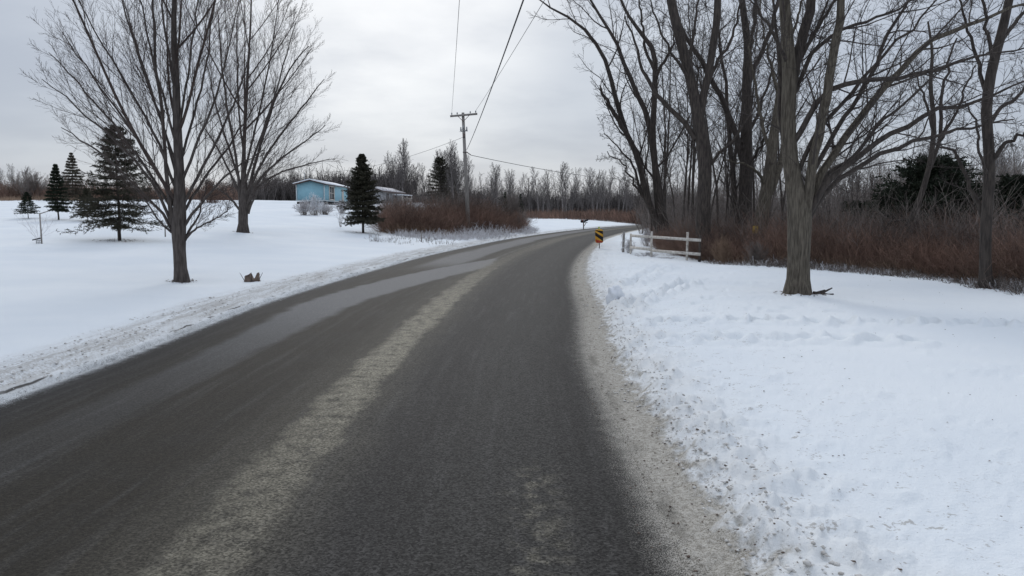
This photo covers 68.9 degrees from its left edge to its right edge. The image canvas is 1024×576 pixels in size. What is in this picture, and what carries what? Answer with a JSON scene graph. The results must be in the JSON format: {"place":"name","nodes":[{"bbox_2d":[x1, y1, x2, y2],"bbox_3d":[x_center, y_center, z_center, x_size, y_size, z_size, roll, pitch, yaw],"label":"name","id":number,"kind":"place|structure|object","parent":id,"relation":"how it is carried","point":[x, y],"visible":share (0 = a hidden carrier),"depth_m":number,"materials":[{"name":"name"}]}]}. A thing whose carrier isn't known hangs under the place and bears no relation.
{"place":"outdoors","nodes":[
{"label":"outdoors","id":0,"kind":"place"},
{"bbox_2d":[0,225,689,575],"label":"road","id":1,"kind":"structure","parent":0,"point":[436,414],"depth_m":5.59,"materials":[{"name":"asphalt"}]},
{"bbox_2d":[0,200,1023,575],"bbox_3d":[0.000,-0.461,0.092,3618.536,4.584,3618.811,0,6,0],"label":"ground","id":2,"kind":"structure","parent":0,"point":[880,416],"depth_m":8.27,"materials":[{"name":"snow"}]},
{"bbox_2d":[5,169,49,197],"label":"shrub","id":3,"kind":"object","parent":2,"relation":"on","point":[27,181],"visible":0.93,"depth_m":98.83,"materials":[{"name":"plant"}]},
{"bbox_2d":[14,192,40,217],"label":"spruce tree","id":4,"kind":"object","parent":2,"relation":"on","point":[25,209],"visible":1,"depth_m":42.25,"materials":[{"name":"green plant"}]},
{"bbox_2d":[14,212,56,242],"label":"young tree","id":5,"kind":"object","parent":2,"relation":"on","point":[36,238],"visible":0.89,"depth_m":27.20,"materials":[{"name":"plant"}]},
{"bbox_2d":[0,195,105,200],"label":"dead grass","id":6,"kind":"structure","parent":2,"relation":"on","point":[10,198],"depth_m":84.78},
{"bbox_2d":[43,163,74,219],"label":"spruce tree","id":7,"kind":"object","parent":2,"relation":"on","point":[56,182],"visible":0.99,"depth_m":41.55,"materials":[{"name":"green plant"}]},
{"bbox_2d":[61,152,87,198],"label":"spruce tree","id":8,"kind":"object","parent":2,"relation":"on","point":[78,190],"visible":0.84,"depth_m":86.84,"materials":[{"name":"green plant"}]},
{"bbox_2d":[69,188,100,219],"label":"spruce tree","id":9,"kind":"object","parent":2,"relation":"on","point":[85,192],"visible":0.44,"depth_m":41.63,"materials":[{"name":"green plant"}]},
{"bbox_2d":[56,125,168,240],"bbox_3d":[-15.547,-4.035,29.596,4.445,4.841,4.144,0,6,0],"label":"spruce tree","id":10,"kind":"object","parent":2,"relation":"on","point":[117,224],"visible":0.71,"depth_m":29.11,"materials":[{"name":"green plant"}]},
{"bbox_2d":[0,175,237,199],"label":"distant wood","id":11,"kind":"object","parent":2,"relation":"on","point":[8,191],"visible":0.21,"depth_m":99.27,"materials":[{"name":"plant"}]},
{"bbox_2d":[21,0,278,282],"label":"maple tree","id":12,"kind":"object","parent":2,"relation":"on","point":[177,222],"visible":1,"depth_m":16.73,"materials":[{"name":"brown plant"}]},
{"bbox_2d":[185,175,235,202],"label":"shrub","id":13,"kind":"object","parent":2,"relation":"on","point":[213,197],"visible":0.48,"depth_m":79.09,"materials":[{"name":"plant"}]},
{"bbox_2d":[0,241,483,392],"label":"snow crumbs","id":14,"kind":"object","parent":2,"relation":"on","point":[51,375],"visible":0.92,"depth_m":10.64,"materials":[{"name":"snow"}]},
{"bbox_2d":[241,272,261,281],"bbox_3d":[-6.123,-0.150,17.557,0.500,0.462,0.389,-4,7,-37],"label":"tree stump","id":15,"kind":"object","parent":2,"relation":"on","point":[249,278],"visible":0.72,"depth_m":17.47,"materials":[{"name":"brown wood"}]},
{"bbox_2d":[177,0,346,232],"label":"maple tree","id":16,"kind":"object","parent":2,"relation":"on","point":[245,201],"visible":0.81,"depth_m":36.92,"materials":[{"name":"brown plant"}]},
{"bbox_2d":[293,200,316,214],"bbox_3d":[-16.227,-6.272,58.304,2.193,1.308,2.090,0,6,0],"label":"shrub","id":17,"kind":"object","parent":2,"relation":"on","point":[303,208],"visible":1,"depth_m":58.16,"materials":[{"name":"plant"}]},
{"bbox_2d":[302,192,326,214],"bbox_3d":[-15.893,-6.746,59.765,2.071,1.982,1.907,0,6,0],"label":"shrub","id":18,"kind":"object","parent":2,"relation":"on","point":[313,200],"visible":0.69,"depth_m":59.78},
{"bbox_2d":[212,157,425,202],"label":"distant wood","id":19,"kind":"object","parent":2,"relation":"on","point":[278,191],"visible":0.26,"depth_m":133.70,"materials":[{"name":"brown plant"}]},
{"bbox_2d":[293,173,349,204],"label":"blue house","id":20,"kind":"structure","parent":2,"relation":"on","point":[329,193],"depth_m":87.38,"materials":[{"name":"wood"}]},
{"bbox_2d":[329,185,334,200],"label":"window","id":21,"kind":"structure","parent":20,"relation":"in","point":[331,188],"depth_m":90.50,"materials":[{"name":"glass"}]},
{"bbox_2d":[315,203,336,214],"bbox_3d":[-15.769,-6.681,62.861,1.994,1.139,2.123,2,6,20],"label":"shrub","id":22,"kind":"object","parent":2,"relation":"on","point":[325,210],"visible":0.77,"depth_m":62.69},
{"bbox_2d":[336,153,384,232],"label":"spruce tree","id":23,"kind":"object","parent":2,"relation":"on","point":[362,207],"visible":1,"depth_m":44.68,"materials":[{"name":"green plant"}]},
{"bbox_2d":[358,187,411,202],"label":"grey house","id":24,"kind":"structure","parent":2,"relation":"on","point":[388,191],"depth_m":110.60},
{"bbox_2d":[390,162,403,189],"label":"bare tree","id":25,"kind":"object","parent":2,"relation":"on","point":[397,178],"visible":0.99,"depth_m":117.66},
{"bbox_2d":[392,138,410,189],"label":"bare tree","id":26,"kind":"object","parent":2,"relation":"on","point":[406,160],"visible":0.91,"depth_m":120.63,"materials":[{"name":"plant"}]},
{"bbox_2d":[397,141,413,192],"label":"bare tree","id":27,"kind":"object","parent":2,"relation":"on","point":[404,160],"visible":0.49,"depth_m":131.25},
{"bbox_2d":[364,229,454,244],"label":"frosted weeds","id":28,"kind":"object","parent":2,"relation":"on","point":[375,238],"visible":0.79,"depth_m":39.66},
{"bbox_2d":[415,162,426,200],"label":"bare tree","id":29,"kind":"object","parent":2,"relation":"on","point":[423,182],"visible":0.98,"depth_m":125.27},
{"bbox_2d":[425,157,454,202],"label":"pine tree","id":30,"kind":"object","parent":2,"relation":"on","point":[440,162],"visible":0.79,"depth_m":123.31,"materials":[{"name":"green plant"}]},
{"bbox_2d":[352,187,533,235],"bbox_3d":[-5.095,-5.779,61.327,14.938,5.615,34.036,0,6,0],"label":"thicket","id":31,"kind":"object","parent":2,"relation":"on","point":[437,216],"visible":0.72,"depth_m":51.37,"materials":[{"name":"plant"}]},
{"bbox_2d":[376,220,520,236],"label":"dead grass","id":32,"kind":"structure","parent":2,"relation":"on","point":[402,227],"depth_m":47.11,"materials":[{"name":"plant"}]},
{"bbox_2d":[443,140,459,197],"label":"bare tree","id":33,"kind":"object","parent":2,"relation":"on","point":[451,165],"visible":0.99,"depth_m":119.94,"materials":[{"name":"plant"}]},
{"bbox_2d":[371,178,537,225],"bbox_3d":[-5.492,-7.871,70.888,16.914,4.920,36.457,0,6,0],"label":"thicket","id":34,"kind":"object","parent":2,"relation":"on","point":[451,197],"visible":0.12,"depth_m":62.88,"materials":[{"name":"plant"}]},
{"bbox_2d":[449,151,463,196],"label":"bare tree","id":35,"kind":"object","parent":2,"relation":"on","point":[457,174],"visible":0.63,"depth_m":123.36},
{"bbox_2d":[450,111,476,225],"bbox_3d":[-3.421,-8.049,53.414,1.940,9.080,0.450,0,6,0],"label":"utility pole","id":36,"kind":"object","parent":2,"relation":"on","point":[463,119],"visible":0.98,"depth_m":53.24,"materials":[{"name":"brown wood"}]},
{"bbox_2d":[467,0,523,148],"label":"overhead wire","id":37,"kind":"object","parent":36,"relation":"attached to","point":[501,61],"visible":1,"depth_m":18.94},
{"bbox_2d":[387,222,541,240],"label":"frosted weeds","id":38,"kind":"object","parent":2,"relation":"on","point":[480,234],"visible":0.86,"depth_m":46.82,"materials":[{"name":"plant"}]},
{"bbox_2d":[462,155,473,192],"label":"bare tree","id":39,"kind":"object","parent":2,"relation":"on","point":[468,165],"visible":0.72,"depth_m":124.55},
{"bbox_2d":[483,165,502,208],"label":"bare tree","id":40,"kind":"object","parent":2,"relation":"on","point":[499,179],"visible":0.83,"depth_m":179.12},
{"bbox_2d":[485,162,501,204],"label":"bare tree","id":41,"kind":"object","parent":2,"relation":"on","point":[495,180],"visible":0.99,"depth_m":177.93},
{"bbox_2d":[503,171,515,197],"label":"bare tree","id":42,"kind":"object","parent":2,"relation":"on","point":[508,179],"visible":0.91,"depth_m":198.64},
{"bbox_2d":[499,190,526,218],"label":"shrub","id":43,"kind":"object","parent":2,"relation":"on","point":[514,207],"visible":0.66,"depth_m":71.43,"materials":[{"name":"plant"}]},
{"bbox_2d":[528,166,547,210],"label":"bare tree","id":44,"kind":"object","parent":2,"relation":"on","point":[532,188],"visible":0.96,"depth_m":177.58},
{"bbox_2d":[539,169,557,212],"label":"bare tree","id":45,"kind":"object","parent":2,"relation":"on","point":[548,184],"visible":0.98,"depth_m":177.33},
{"bbox_2d":[412,178,696,213],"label":"distant wood","id":46,"kind":"object","parent":2,"relation":"on","point":[612,205],"visible":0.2,"depth_m":215.21,"materials":[{"name":"brown plant"}]},
{"bbox_2d":[556,162,569,210],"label":"bare tree","id":47,"kind":"object","parent":2,"relation":"on","point":[563,187],"visible":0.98,"depth_m":174.27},
{"bbox_2d":[555,162,572,211],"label":"bare tree","id":48,"kind":"object","parent":2,"relation":"on","point":[566,195],"visible":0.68,"depth_m":177.41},
{"bbox_2d":[570,167,583,200],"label":"bare tree","id":49,"kind":"object","parent":2,"relation":"on","point":[574,177],"visible":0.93,"depth_m":190.61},
{"bbox_2d":[523,207,647,224],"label":"brush","id":50,"kind":"object","parent":2,"relation":"on","point":[618,216],"visible":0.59,"depth_m":129.26,"materials":[{"name":"plant"}]},
{"bbox_2d":[581,168,596,211],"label":"bare tree","id":51,"kind":"object","parent":2,"relation":"on","point":[588,184],"visible":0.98,"depth_m":178.81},
{"bbox_2d":[591,169,604,209],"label":"bare tree","id":52,"kind":"object","parent":2,"relation":"on","point":[597,198],"visible":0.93,"depth_m":178.87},
{"bbox_2d":[595,227,602,247],"bbox_3d":[4.076,-2.210,34.882,0.369,1.328,0.063,-2,6,4],"label":"marker sign","id":53,"kind":"object","parent":2,"relation":"on","point":[599,235],"visible":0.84,"depth_m":34.83,"materials":[{"name":"metal"}]},
{"bbox_2d":[596,170,608,211],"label":"bare tree","id":54,"kind":"object","parent":2,"relation":"on","point":[603,188],"visible":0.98,"depth_m":177.00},
{"bbox_2d":[603,166,616,207],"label":"bare tree","id":55,"kind":"object","parent":2,"relation":"on","point":[610,181],"visible":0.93,"depth_m":176.72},
{"bbox_2d":[605,285,624,303],"bbox_3d":[1.954,0.145,14.064,0.337,0.417,0.342,5,7,39],"label":"snow lump","id":56,"kind":"object","parent":2,"relation":"on","point":[615,292],"visible":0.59,"depth_m":13.96,"materials":[{"name":"snow"}]},
{"bbox_2d":[526,0,710,235],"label":"grove tree","id":57,"kind":"object","parent":2,"relation":"on","point":[641,187],"visible":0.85,"depth_m":35.26,"materials":[{"name":"brown plant"}]},
{"bbox_2d":[617,167,630,209],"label":"bare tree","id":58,"kind":"object","parent":2,"relation":"on","point":[622,189],"visible":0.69,"depth_m":181.75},
{"bbox_2d":[609,44,661,225],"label":"grove sapling","id":59,"kind":"object","parent":2,"relation":"on","point":[634,119],"visible":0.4,"depth_m":44.78,"materials":[{"name":"brown plant"}]},
{"bbox_2d":[632,93,667,229],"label":"grove sapling","id":60,"kind":"object","parent":2,"relation":"on","point":[646,154],"visible":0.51,"depth_m":38.18,"materials":[{"name":"brown plant"}]},
{"bbox_2d":[631,56,680,220],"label":"grove sapling","id":61,"kind":"object","parent":2,"relation":"on","point":[661,142],"visible":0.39,"depth_m":42.74,"materials":[{"name":"brown plant"}]},
{"bbox_2d":[643,60,684,182],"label":"grove sapling","id":62,"kind":"object","parent":2,"relation":"on","point":[663,157],"visible":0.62,"depth_m":36.63,"materials":[{"name":"brown plant"}]},
{"bbox_2d":[629,231,700,261],"bbox_3d":[5.296,-1.472,27.062,0.439,1.197,5.266,-2,6,-17],"label":"rail fence","id":63,"kind":"object","parent":2,"relation":"on","point":[687,239],"visible":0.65,"depth_m":26.14,"materials":[{"name":"white paint"}]},
{"bbox_2d":[649,95,690,191],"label":"grove sapling","id":64,"kind":"object","parent":2,"relation":"on","point":[669,154],"visible":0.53,"depth_m":38.86,"materials":[{"name":"brown plant"}]},
{"bbox_2d":[631,0,709,207],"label":"grove sapling","id":65,"kind":"object","parent":2,"relation":"on","point":[664,118],"visible":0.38,"depth_m":43.02,"materials":[{"name":"brown plant"}]},
{"bbox_2d":[649,1,699,195],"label":"grove sapling","id":66,"kind":"object","parent":2,"relation":"on","point":[669,101],"visible":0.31,"depth_m":40.76,"materials":[{"name":"brown plant"}]},
{"bbox_2d":[658,122,690,201],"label":"grove sapling","id":67,"kind":"object","parent":2,"relation":"on","point":[672,165],"visible":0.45,"depth_m":39.55,"materials":[{"name":"brown plant"}]},
{"bbox_2d":[657,24,711,220],"bbox_3d":[9.362,-7.775,39.221,3.091,11.722,3.292,-3,6,-24],"label":"grove sapling","id":68,"kind":"object","parent":2,"relation":"on","point":[678,158],"visible":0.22,"depth_m":39.53,"materials":[{"name":"brown plant"}]},
{"bbox_2d":[609,0,768,245],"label":"grove tree","id":69,"kind":"object","parent":2,"relation":"on","point":[699,133],"visible":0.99,"depth_m":25.88,"materials":[{"name":"brown plant"}]},
{"bbox_2d":[571,277,807,575],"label":"gravel","id":70,"kind":"structure","parent":2,"relation":"on","point":[688,556],"depth_m":4.76,"materials":[{"name":"gravel"}]},
{"bbox_2d":[665,1,722,227],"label":"grove sapling","id":71,"kind":"object","parent":2,"relation":"on","point":[687,157],"visible":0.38,"depth_m":33.74,"materials":[{"name":"brown plant"}]},
{"bbox_2d":[661,0,729,151],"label":"grove sapling","id":72,"kind":"object","parent":2,"relation":"on","point":[700,72],"visible":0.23,"depth_m":39.91,"materials":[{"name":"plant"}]},
{"bbox_2d":[666,33,724,215],"bbox_3d":[11.081,-8.865,44.185,3.675,13.059,3.020,-6,8,-44],"label":"grove sapling","id":73,"kind":"object","parent":2,"relation":"on","point":[692,124],"visible":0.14,"depth_m":44.54,"materials":[{"name":"brown plant"}]},
{"bbox_2d":[658,0,737,149],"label":"grove sapling","id":74,"kind":"object","parent":2,"relation":"on","point":[693,68],"visible":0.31,"depth_m":34.43,"materials":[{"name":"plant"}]},
{"bbox_2d":[656,0,742,218],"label":"grove sapling","id":75,"kind":"object","parent":2,"relation":"on","point":[715,179],"visible":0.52,"depth_m":28.63,"materials":[{"name":"brown plant"}]},
{"bbox_2d":[660,0,741,224],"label":"grove sapling","id":76,"kind":"object","parent":2,"relation":"on","point":[693,158],"visible":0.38,"depth_m":31.98,"materials":[{"name":"brown plant"}]},
{"bbox_2d":[669,0,733,221],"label":"grove sapling","id":77,"kind":"object","parent":2,"relation":"on","point":[688,201],"visible":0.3,"depth_m":35.88,"materials":[{"name":"brown plant"}]},
{"bbox_2d":[640,0,798,231],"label":"grove tree","id":78,"kind":"object","parent":2,"relation":"on","point":[745,185],"visible":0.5,"depth_m":29.35,"materials":[{"name":"brown plant"}]},
{"bbox_2d":[578,245,862,575],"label":"snow crumbs","id":79,"kind":"object","parent":2,"relation":"on","point":[806,562],"visible":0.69,"depth_m":4.88,"materials":[{"name":"snow"}]},
{"bbox_2d":[708,234,737,263],"bbox_3d":[6.719,-1.210,24.008,1.096,1.094,0.852,0,6,0],"label":"shrub","id":80,"kind":"object","parent":2,"relation":"on","point":[722,251],"visible":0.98,"depth_m":23.96,"materials":[{"name":"brown plant"}]},
{"bbox_2d":[709,66,737,221],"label":"grove sapling","id":81,"kind":"object","parent":2,"relation":"on","point":[723,142],"visible":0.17,"depth_m":41.85,"materials":[{"name":"brown plant"}]},
{"bbox_2d":[708,46,740,217],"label":"grove sapling","id":82,"kind":"object","parent":2,"relation":"on","point":[725,138],"visible":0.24,"depth_m":40.54,"materials":[{"name":"brown plant"}]},
{"bbox_2d":[710,64,756,230],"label":"grove sapling","id":83,"kind":"object","parent":2,"relation":"on","point":[733,142],"visible":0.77,"depth_m":28.98,"materials":[{"name":"brown plant"}]},
{"bbox_2d":[698,0,775,221],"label":"grove sapling","id":84,"kind":"object","parent":2,"relation":"on","point":[738,88],"visible":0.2,"depth_m":35.35,"materials":[{"name":"brown plant"}]},
{"bbox_2d":[706,7,775,214],"bbox_3d":[10.851,-7.651,36.277,3.391,12.075,3.184,-3,6,-28],"label":"grove sapling","id":85,"kind":"object","parent":2,"relation":"on","point":[721,169],"visible":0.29,"depth_m":36.35,"materials":[{"name":"brown plant"}]},
{"bbox_2d":[716,0,779,226],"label":"grove sapling","id":86,"kind":"object","parent":2,"relation":"on","point":[753,184],"visible":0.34,"depth_m":31.58,"materials":[{"name":"brown plant"}]},
{"bbox_2d":[712,4,802,150],"bbox_3d":[10.001,-7.633,30.879,3.490,13.233,3.717,1,6,9],"label":"grove sapling","id":87,"kind":"object","parent":2,"relation":"on","point":[758,80],"visible":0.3,"depth_m":30.58,"materials":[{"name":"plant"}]},
{"bbox_2d":[742,239,772,263],"bbox_3d":[7.599,-1.052,22.997,0.880,0.921,0.991,4,7,37],"label":"shrub","id":88,"kind":"object","parent":2,"relation":"on","point":[755,251],"visible":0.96,"depth_m":22.91,"materials":[{"name":"plant"}]},
{"bbox_2d":[739,1,798,228],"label":"grove sapling","id":89,"kind":"object","parent":2,"relation":"on","point":[782,208],"visible":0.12,"depth_m":31.40,"materials":[{"name":"brown plant"}]},
{"bbox_2d":[752,31,796,161],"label":"grove sapling","id":90,"kind":"object","parent":2,"relation":"on","point":[765,114],"visible":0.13,"depth_m":48.20,"materials":[{"name":"brown plant"}]},
{"bbox_2d":[736,6,827,220],"bbox_3d":[13.036,-8.140,36.206,4.107,13.077,3.814,5,8,42],"label":"grove sapling","id":91,"kind":"object","parent":2,"relation":"on","point":[773,103],"visible":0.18,"depth_m":35.76,"materials":[{"name":"brown plant"}]},
{"bbox_2d":[716,0,851,238],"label":"grove tree","id":92,"kind":"object","parent":2,"relation":"on","point":[769,178],"visible":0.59,"depth_m":27.09,"materials":[{"name":"grey plant"}]},
{"bbox_2d":[763,61,823,223],"bbox_3d":[12.315,-5.695,32.398,2.526,8.662,2.720,-3,7,-30],"label":"grove sapling","id":93,"kind":"object","parent":2,"relation":"on","point":[803,134],"visible":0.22,"depth_m":32.21,"materials":[{"name":"brown plant"}]},
{"bbox_2d":[593,265,1021,569],"bbox_3d":[5.083,0.324,12.889,7.088,0.252,21.146,0,6,4],"label":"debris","id":94,"kind":"object","parent":2,"relation":"on","point":[832,455],"visible":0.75,"depth_m":4.91,"materials":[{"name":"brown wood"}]},
{"bbox_2d":[627,115,1023,233],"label":"distant wood","id":95,"kind":"object","parent":2,"relation":"on","point":[724,197],"visible":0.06,"depth_m":56.41,"materials":[{"name":"plant"}]},
{"bbox_2d":[629,166,1023,282],"bbox_3d":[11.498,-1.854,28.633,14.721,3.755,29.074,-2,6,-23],"label":"brush","id":96,"kind":"object","parent":2,"relation":"on","point":[931,256],"visible":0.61,"depth_m":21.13,"materials":[{"name":"plant"}]},
{"bbox_2d":[655,241,1023,294],"bbox_3d":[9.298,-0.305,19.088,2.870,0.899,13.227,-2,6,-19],"label":"dead grass","id":97,"kind":"structure","parent":2,"relation":"on","point":[901,274],"depth_m":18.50,"materials":[{"name":"plant"}]},
{"bbox_2d":[831,200,873,224],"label":"cedar tree","id":98,"kind":"object","parent":2,"relation":"on","point":[854,204],"visible":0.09,"depth_m":36.58,"materials":[{"name":"green plant"}]},
{"bbox_2d":[837,120,869,212],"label":"grove sapling","id":99,"kind":"object","parent":2,"relation":"on","point":[853,179],"visible":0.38,"depth_m":36.81,"materials":[{"name":"brown plant"}]},
{"bbox_2d":[861,152,880,200],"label":"grove sapling","id":100,"kind":"object","parent":2,"relation":"on","point":[871,184],"visible":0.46,"depth_m":39.34,"materials":[{"name":"brown plant"}]},
{"bbox_2d":[726,0,1023,294],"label":"roadside tree","id":101,"kind":"object","parent":2,"relation":"on","point":[805,200],"visible":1,"depth_m":14.30,"materials":[{"name":"grey plant"}]},
{"bbox_2d":[859,187,901,225],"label":"cedar tree","id":102,"kind":"object","parent":2,"relation":"on","point":[881,204],"visible":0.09,"depth_m":32.62,"materials":[{"name":"green plant"}]},
{"bbox_2d":[894,84,937,185],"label":"grove sapling","id":103,"kind":"object","parent":2,"relation":"on","point":[916,131],"visible":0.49,"depth_m":36.32,"materials":[{"name":"brown plant"}]},
{"bbox_2d":[862,152,982,233],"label":"cedar tree","id":104,"kind":"object","parent":2,"relation":"on","point":[914,182],"visible":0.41,"depth_m":30.22,"materials":[{"name":"green plant"}]},
{"bbox_2d":[875,16,979,239],"bbox_3d":[12.808,-4.432,23.091,2.918,7.872,2.921,3,6,26],"label":"roadside tree","id":105,"kind":"object","parent":2,"relation":"on","point":[932,123],"visible":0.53,"depth_m":22.73,"materials":[{"name":"brown plant"}]},
{"bbox_2d":[924,182,998,230],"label":"cedar tree","id":106,"kind":"object","parent":2,"relation":"on","point":[964,191],"visible":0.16,"depth_m":29.41,"materials":[{"name":"green plant"}]},
{"bbox_2d":[917,0,1023,287],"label":"roadside tree","id":107,"kind":"object","parent":2,"relation":"on","point":[989,157],"visible":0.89,"depth_m":15.44,"materials":[{"name":"brown plant"}]},
{"bbox_2d":[963,173,1023,232],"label":"cedar tree","id":108,"kind":"object","parent":2,"relation":"on","point":[1006,179],"visible":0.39,"depth_m":27.55,"materials":[{"name":"green plant"}]},
{"bbox_2d":[1003,142,1022,172],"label":"bare tree","id":109,"kind":"object","parent":2,"relation":"on","point":[1013,157],"visible":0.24,"depth_m":98.33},
{"bbox_2d":[0,0,1023,208],"label":"sky","id":110,"kind":"structure","parent":0,"point":[393,63],"materials":[{"name":"grey"}]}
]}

